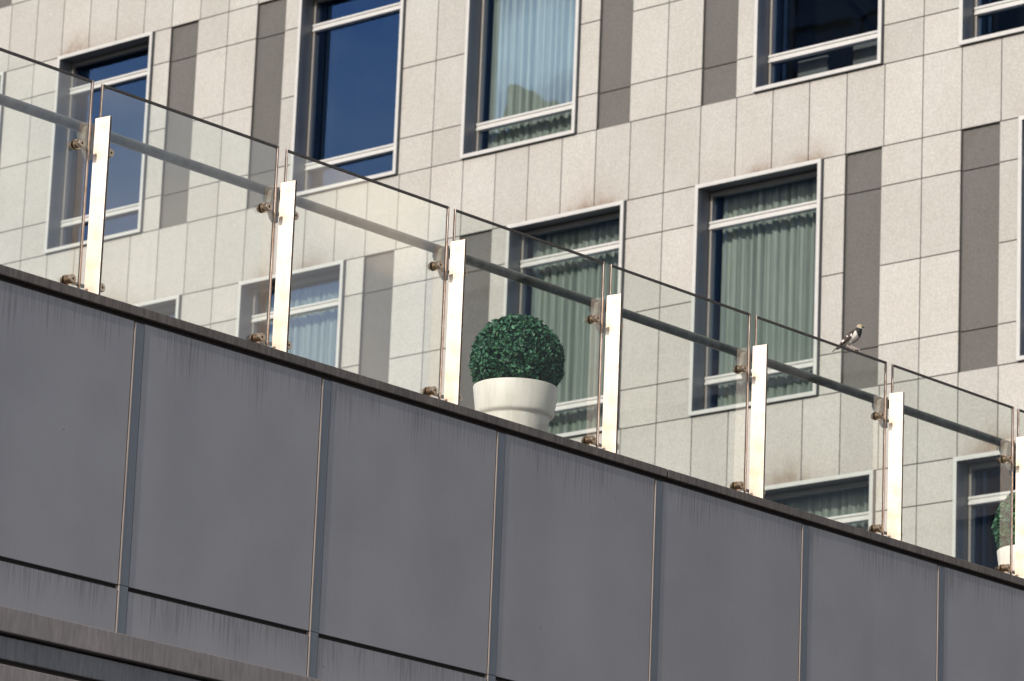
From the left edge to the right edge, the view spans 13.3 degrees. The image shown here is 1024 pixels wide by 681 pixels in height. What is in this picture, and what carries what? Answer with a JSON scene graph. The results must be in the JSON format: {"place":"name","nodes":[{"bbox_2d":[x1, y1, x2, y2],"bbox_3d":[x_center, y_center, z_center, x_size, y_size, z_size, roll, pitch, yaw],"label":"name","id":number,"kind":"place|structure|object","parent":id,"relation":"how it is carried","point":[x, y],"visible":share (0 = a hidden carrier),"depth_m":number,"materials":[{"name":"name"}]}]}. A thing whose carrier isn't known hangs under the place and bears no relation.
{"place":"outdoors","nodes":[
{"label":"outdoors","id":0,"kind":"place"},
{"bbox_2d":[0,0,1023,569],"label":"stone building","id":1,"kind":"structure","parent":0,"point":[718,150],"depth_m":49.13,"materials":[{"name":"stone"}]},
{"bbox_2d":[0,71,6,156],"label":"window","id":2,"kind":"structure","parent":1,"relation":"in","point":[2,74],"depth_m":56.52,"materials":[{"name":"metal"}]},
{"bbox_2d":[44,31,155,254],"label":"window","id":3,"kind":"structure","parent":1,"relation":"in","point":[126,64],"depth_m":55.86,"materials":[{"name":"metal"}]},
{"bbox_2d":[133,295,181,319],"bbox_3d":[-4.601,0.881,53.790,1.749,2.618,0.492,-11,-20,40],"label":"window","id":4,"kind":"structure","parent":1,"relation":"in","point":[171,306],"depth_m":53.72,"materials":[{"name":"metal"}]},
{"bbox_2d":[235,260,346,368],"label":"window","id":5,"kind":"structure","parent":1,"relation":"in","point":[318,291],"depth_m":52.31,"materials":[{"name":"metal"}]},
{"bbox_2d":[289,0,406,196],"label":"window","id":6,"kind":"structure","parent":1,"relation":"in","point":[350,53],"depth_m":53.32,"materials":[{"name":"metal"}]},
{"bbox_2d":[460,0,581,159],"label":"window","id":7,"kind":"structure","parent":1,"relation":"in","point":[522,57],"depth_m":50.84,"materials":[{"name":"metal"}]},
{"bbox_2d":[503,200,626,437],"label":"window","id":8,"kind":"structure","parent":1,"relation":"in","point":[598,232],"depth_m":49.46,"materials":[{"name":"glass"}]},
{"bbox_2d":[688,158,823,416],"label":"window","id":9,"kind":"structure","parent":1,"relation":"in","point":[758,236],"depth_m":47.68,"materials":[{"name":"metal"}]},
{"bbox_2d":[742,470,875,530],"bbox_3d":[3.218,2.785,45.989,1.749,2.618,0.495,-11,-20,40],"label":"window","id":10,"kind":"structure","parent":1,"relation":"in","point":[849,498],"depth_m":46.22,"materials":[{"name":"glass"}]},
{"bbox_2d":[798,55,829,77],"bbox_3d":[3.415,-2.580,47.989,0.440,0.980,0.430,-11,-20,40],"label":"chair","id":11,"kind":"object","parent":1,"relation":"in","point":[816,65],"visible":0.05,"depth_m":47.92,"materials":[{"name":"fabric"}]},
{"bbox_2d":[752,0,884,93],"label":"window","id":12,"kind":"structure","parent":1,"relation":"in","point":[787,33],"depth_m":48.42,"materials":[{"name":"metal"}]},
{"bbox_2d":[853,41,876,64],"bbox_3d":[3.986,-2.755,47.514,0.440,0.980,0.430,-11,-20,40],"label":"chair","id":13,"kind":"object","parent":1,"relation":"in","point":[864,52],"visible":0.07,"depth_m":47.47,"materials":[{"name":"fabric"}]},
{"bbox_2d":[952,450,1015,569],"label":"window","id":14,"kind":"structure","parent":1,"relation":"in","point":[980,483],"depth_m":44.95,"materials":[{"name":"glass"}]},
{"bbox_2d":[959,0,1023,46],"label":"window","id":15,"kind":"structure","parent":1,"relation":"in","point":[980,21],"depth_m":46.23,"materials":[{"name":"metal"}]},
{"bbox_2d":[1016,115,1023,361],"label":"window","id":16,"kind":"structure","parent":1,"relation":"in","point":[1020,192],"depth_m":44.94,"materials":[{"name":"metal"}]},
{"label":"ground","id":17,"kind":"structure","parent":0,"visible":0},
{"bbox_2d":[0,264,1023,680],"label":"terrace","id":18,"kind":"structure","parent":17,"relation":"on","point":[180,500],"depth_m":21.50,"materials":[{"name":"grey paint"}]},
{"bbox_2d":[0,47,1023,577],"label":"glass railing","id":19,"kind":"object","parent":18,"relation":"on","point":[456,259],"visible":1,"depth_m":22.65,"materials":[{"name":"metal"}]},
{"bbox_2d":[832,324,864,351],"bbox_3d":[1.916,-0.014,24.913,0.177,0.157,0.076,-8,-18,34],"label":"bird","id":20,"kind":"object","parent":19,"relation":"on","point":[852,336],"visible":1,"depth_m":24.88},
{"bbox_2d":[468,313,564,431],"bbox_3d":[0.018,0.284,23.388,0.523,0.884,0.524,-11,-20,40],"label":"potted plant","id":21,"kind":"object","parent":18,"relation":"on","point":[516,362],"visible":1,"depth_m":23.24,"materials":[{"name":"green plant"}]},
{"bbox_2d":[991,491,1015,575],"bbox_3d":[3.200,1.327,26.834,0.529,0.881,0.522,-11,-20,40],"label":"potted plant","id":22,"kind":"object","parent":18,"relation":"on","point":[1000,527],"visible":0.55,"depth_m":26.77,"materials":[{"name":"green plant"}]}
]}

